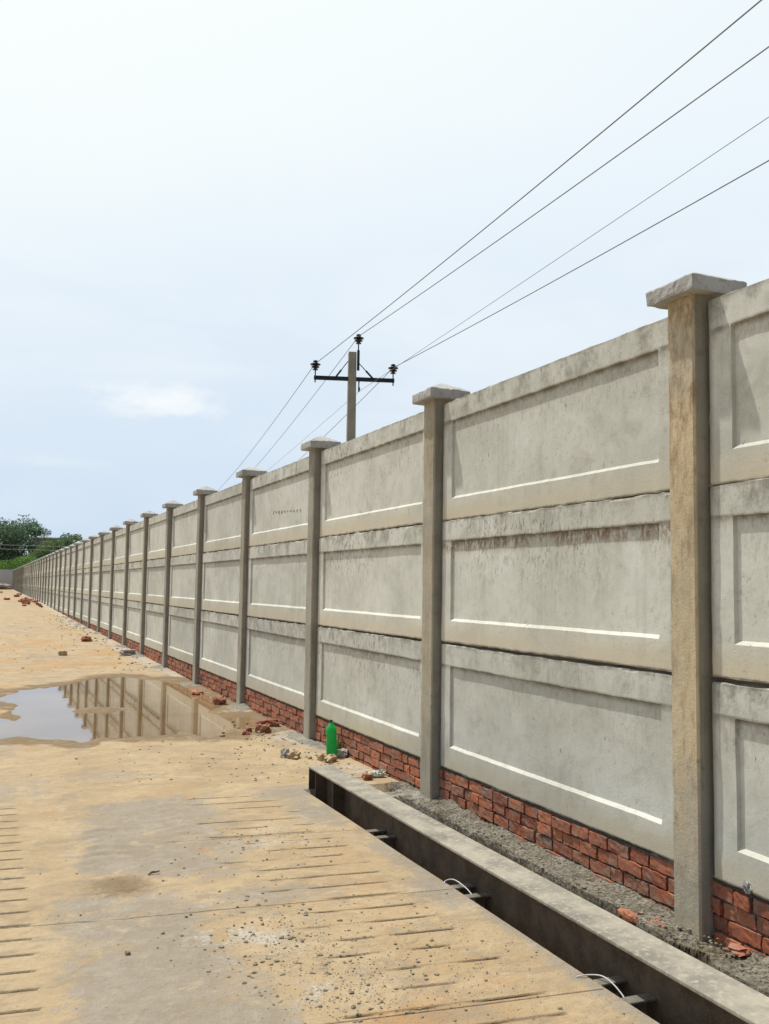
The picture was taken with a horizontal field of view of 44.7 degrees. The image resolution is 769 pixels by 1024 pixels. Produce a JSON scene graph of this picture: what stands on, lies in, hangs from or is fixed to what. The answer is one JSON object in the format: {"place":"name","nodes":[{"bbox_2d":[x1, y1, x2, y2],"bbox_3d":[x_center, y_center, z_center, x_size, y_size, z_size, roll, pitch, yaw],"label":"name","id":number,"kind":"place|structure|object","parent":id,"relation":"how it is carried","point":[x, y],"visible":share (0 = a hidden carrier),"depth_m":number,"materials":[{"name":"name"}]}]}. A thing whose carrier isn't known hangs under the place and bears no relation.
{"place":"outdoors","nodes":[
{"label":"outdoors","id":0,"kind":"place"},
{"bbox_2d":[0,589,659,1023],"bbox_3d":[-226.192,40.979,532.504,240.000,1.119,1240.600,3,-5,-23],"label":"ground","id":1,"kind":"structure","parent":0,"point":[92,815],"depth_m":4.98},
{"bbox_2d":[0,583,11,589],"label":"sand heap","id":2,"kind":"object","parent":1,"relation":"on","point":[5,586],"visible":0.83,"depth_m":125.88,"materials":[{"name":"beige soil"}]},
{"bbox_2d":[0,570,12,587],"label":"cross wall","id":3,"kind":"structure","parent":1,"relation":"on","point":[6,576],"depth_m":131.76,"materials":[{"name":"grey paint"}]},
{"bbox_2d":[0,559,18,569],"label":"bush","id":4,"kind":"object","parent":1,"relation":"on","point":[10,566],"visible":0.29,"depth_m":139.48,"materials":[{"name":"green plant"}]},
{"bbox_2d":[0,514,43,566],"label":"tree","id":5,"kind":"object","parent":1,"relation":"on","point":[14,536],"visible":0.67,"depth_m":156.71,"materials":[{"name":"green plant"}]},
{"bbox_2d":[12,553,36,568],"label":"bush","id":6,"kind":"object","parent":1,"relation":"on","point":[27,559],"visible":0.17,"depth_m":140.78,"materials":[{"name":"green plant"}]},
{"bbox_2d":[24,527,53,555],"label":"tree","id":7,"kind":"object","parent":1,"relation":"on","point":[32,546],"visible":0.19,"depth_m":161.64,"materials":[{"name":"green plant"}]},
{"bbox_2d":[28,537,58,553],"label":"shed","id":8,"kind":"structure","parent":1,"relation":"on","point":[40,539],"depth_m":173.04,"materials":[{"name":"grey metal"}]},
{"bbox_2d":[28,537,64,558],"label":"bush","id":9,"kind":"object","parent":1,"relation":"on","point":[41,551],"visible":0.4,"depth_m":151.62,"materials":[{"name":"green plant"}]},
{"bbox_2d":[58,651,66,655],"bbox_3d":[-7.151,3.145,20.792,0.205,0.128,0.180,3,-5,-23],"label":"stone","id":10,"kind":"object","parent":1,"relation":"on","point":[62,653],"visible":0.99,"depth_m":20.73,"materials":[{"name":"brown stone"}]},
{"bbox_2d":[49,532,77,552],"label":"tree","id":11,"kind":"object","parent":1,"relation":"on","point":[66,539],"visible":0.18,"depth_m":157.79,"materials":[{"name":"green plant"}]},
{"bbox_2d":[59,534,82,549],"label":"tree","id":12,"kind":"object","parent":1,"relation":"on","point":[76,538],"visible":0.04,"depth_m":150.60,"materials":[{"name":"green plant"}]},
{"bbox_2d":[80,636,91,641],"bbox_3d":[-8.123,3.466,25.483,0.328,0.190,0.330,3,-5,-23],"label":"broken brick","id":13,"kind":"object","parent":1,"relation":"on","point":[86,638],"visible":0.98,"depth_m":25.36,"materials":[{"name":"red brick"}]},
{"bbox_2d":[119,648,135,655],"bbox_3d":[-5.783,3.186,21.134,0.386,0.210,0.399,3,-5,-23],"label":"stone","id":14,"kind":"object","parent":1,"relation":"on","point":[126,652],"visible":0.82,"depth_m":21.05,"materials":[{"name":"grey stone"}]},
{"bbox_2d":[0,677,255,742],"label":"puddle water","id":15,"kind":"structure","parent":1,"relation":"on","point":[157,707],"depth_m":12.05,"materials":[{"name":"brown liquid"}]},
{"bbox_2d":[191,690,203,694],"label":"broken brick","id":16,"kind":"object","parent":15,"relation":"on","point":[196,692],"visible":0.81,"depth_m":14.19,"materials":[{"name":"red brick"}]},
{"bbox_2d":[212,695,226,704],"bbox_3d":[-2.312,2.665,13.143,0.221,0.176,0.218,3,-5,-23],"label":"broken brick","id":17,"kind":"object","parent":1,"relation":"on","point":[220,700],"visible":0.85,"depth_m":13.07,"materials":[{"name":"red brick"}]},
{"bbox_2d":[241,730,249,734],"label":"broken brick","id":18,"kind":"object","parent":1,"relation":"on","point":[245,732],"visible":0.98,"depth_m":10.38,"materials":[{"name":"red brick"}]},
{"bbox_2d":[255,723,271,733],"bbox_3d":[-1.371,2.465,10.580,0.156,0.140,0.183,-3,-6,38],"label":"broken brick","id":19,"kind":"object","parent":1,"relation":"on","point":[260,728],"visible":0.91,"depth_m":10.54,"materials":[{"name":"red brick"}]},
{"bbox_2d":[255,717,280,725],"bbox_3d":[-1.380,2.501,11.098,0.304,0.128,0.189,1,-5,-6],"label":"broken brick","id":20,"kind":"object","parent":1,"relation":"on","point":[270,721],"visible":0.77,"depth_m":11.04,"materials":[{"name":"red brick"}]},
{"bbox_2d":[280,747,289,757],"bbox_3d":[-0.963,2.342,9.065,0.102,0.123,0.117,-4,-6,44],"label":"stone","id":21,"kind":"object","parent":1,"relation":"on","point":[285,752],"visible":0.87,"depth_m":9.03,"materials":[{"name":"grey stone"}]},
{"bbox_2d":[287,751,300,758],"bbox_3d":[-0.871,2.348,9.017,0.119,0.090,0.163,0,-5,15],"label":"stone","id":22,"kind":"object","parent":1,"relation":"on","point":[294,755],"visible":0.97,"depth_m":8.97,"materials":[{"name":"beige stone"}]},
{"bbox_2d":[317,753,326,760],"bbox_3d":[-0.591,2.347,8.940,0.109,0.091,0.111,3,-5,-23],"label":"stone","id":23,"kind":"object","parent":1,"relation":"on","point":[320,756],"visible":0.84,"depth_m":8.91,"materials":[{"name":"beige stone"}]},
{"bbox_2d":[323,754,337,762],"bbox_3d":[-0.517,2.340,8.860,0.114,0.087,0.176,-2,-5,27],"label":"stone","id":24,"kind":"object","parent":1,"relation":"on","point":[330,758],"visible":0.99,"depth_m":8.83,"materials":[{"name":"beige stone"}]},
{"bbox_2d":[326,720,336,754],"bbox_3d":[-0.518,2.209,9.119,0.109,0.364,0.109,0,-3,-23],"label":"plastic bottle","id":25,"kind":"object","parent":1,"relation":"on","point":[331,740],"visible":0.87,"depth_m":9.08,"materials":[{"name":"green plastic"}]},
{"bbox_2d":[325,737,344,749],"bbox_3d":[-0.491,2.298,9.269,0.298,0.204,0.293,3,-5,-23],"label":"weed","id":26,"kind":"object","parent":1,"relation":"on","point":[339,746],"visible":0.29,"depth_m":9.25,"materials":[{"name":"brown plant"}]},
{"bbox_2d":[336,748,347,757],"bbox_3d":[-0.414,2.361,9.127,0.142,0.098,0.150,3,-5,-23],"label":"stone","id":27,"kind":"object","parent":1,"relation":"on","point":[342,752],"visible":0.96,"depth_m":9.08,"materials":[{"name":"grey stone"}]},
{"bbox_2d":[310,334,397,441],"bbox_3d":[-0.784,-0.483,22.780,2.176,7.795,0.441,1,-5,-6],"label":"utility pole","id":28,"kind":"object","parent":1,"relation":"on","point":[351,379],"visible":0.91,"depth_m":22.90,"materials":[{"name":"concrete"}]},
{"bbox_2d":[221,0,761,486],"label":"power line","id":29,"kind":"object","parent":28,"relation":"attached to","point":[543,180],"visible":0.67,"depth_m":12.37,"materials":[{"name":"metal"}]},
{"bbox_2d":[257,46,768,464],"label":"power line","id":30,"kind":"object","parent":28,"relation":"attached to","point":[556,199],"visible":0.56,"depth_m":13.87,"materials":[{"name":"metal"}]},
{"bbox_2d":[272,117,768,466],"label":"power line","id":31,"kind":"object","parent":28,"relation":"attached to","point":[561,256],"visible":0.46,"depth_m":13.93,"materials":[{"name":"metal"}]},
{"bbox_2d":[298,160,768,460],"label":"power line","id":32,"kind":"object","parent":28,"relation":"attached to","point":[577,268],"visible":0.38,"depth_m":15.06,"materials":[{"name":"metal"}]},
{"bbox_2d":[361,772,371,780],"bbox_3d":[-0.150,2.286,8.070,0.100,0.078,0.092,3,-5,-23],"label":"broken brick","id":33,"kind":"object","parent":1,"relation":"on","point":[365,776],"visible":1,"depth_m":8.04,"materials":[{"name":"red brick"}]},
{"bbox_2d":[365,769,385,777],"bbox_3d":[-0.081,2.287,8.181,0.194,0.088,0.094,1,-5,-9],"label":"plastic wrapper","id":34,"kind":"object","parent":1,"relation":"on","point":[379,773],"visible":0.76,"depth_m":8.16,"materials":[{"name":"white plastic"}]},
{"bbox_2d":[12,272,768,996],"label":"boundary wall","id":35,"kind":"structure","parent":1,"relation":"on","point":[526,610],"depth_m":6.05,"materials":[{"name":"concrete"}]},
{"bbox_2d":[618,908,641,924],"bbox_3d":[1.267,2.089,4.813,0.111,0.086,0.178,3,-5,-29],"label":"broken brick","id":36,"kind":"object","parent":35,"relation":"on","point":[628,915],"visible":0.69,"depth_m":4.78,"materials":[{"name":"brick"}]},
{"bbox_2d":[645,917,665,928],"bbox_3d":[1.347,2.090,4.687,0.098,0.079,0.177,2,-5,-11],"label":"broken brick","id":37,"kind":"object","parent":35,"relation":"on","point":[652,921],"visible":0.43,"depth_m":4.68,"materials":[{"name":"brick"}]},
{"bbox_2d":[722,942,749,956],"bbox_3d":[1.623,2.023,4.322,0.088,0.038,0.125,5,-6,-40],"label":"broken brick","id":38,"kind":"object","parent":35,"relation":"on","point":[736,949],"visible":1,"depth_m":4.30,"materials":[{"name":"orange brick"}]},
{"bbox_2d":[742,880,751,894],"bbox_3d":[1.679,1.739,4.328,0.042,0.065,0.044,-1,-5,16],"label":"foil scrap","id":39,"kind":"object","parent":35,"relation":"attached to","point":[746,886],"visible":1,"depth_m":4.32,"materials":[{"name":"silver metal"}]},
{"bbox_2d":[309,765,768,1023],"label":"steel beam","id":40,"kind":"structure","parent":1,"relation":"on","point":[655,978],"depth_m":4.47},
{"bbox_2d":[444,879,474,901],"bbox_3d":[0.436,2.116,5.141,0.054,0.118,0.350,4,-5,-32],"label":"cable","id":41,"kind":"object","parent":40,"relation":"attached to","point":[460,883],"visible":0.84,"depth_m":5.22,"materials":[{"name":"white plastic"}]},
{"bbox_2d":[576,974,623,996],"bbox_3d":[0.945,2.042,3.908,0.072,0.143,0.317,4,-6,-38],"label":"cable","id":42,"kind":"object","parent":40,"relation":"attached to","point":[601,976],"visible":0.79,"depth_m":3.99,"materials":[{"name":"white plastic"}]},
{"bbox_2d":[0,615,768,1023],"bbox_3d":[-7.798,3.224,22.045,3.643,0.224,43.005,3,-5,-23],"label":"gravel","id":43,"kind":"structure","parent":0,"point":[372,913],"depth_m":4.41,"materials":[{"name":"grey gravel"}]},
{"bbox_2d":[0,0,768,553],"label":"sky","id":44,"kind":"structure","parent":0,"point":[201,201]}
]}

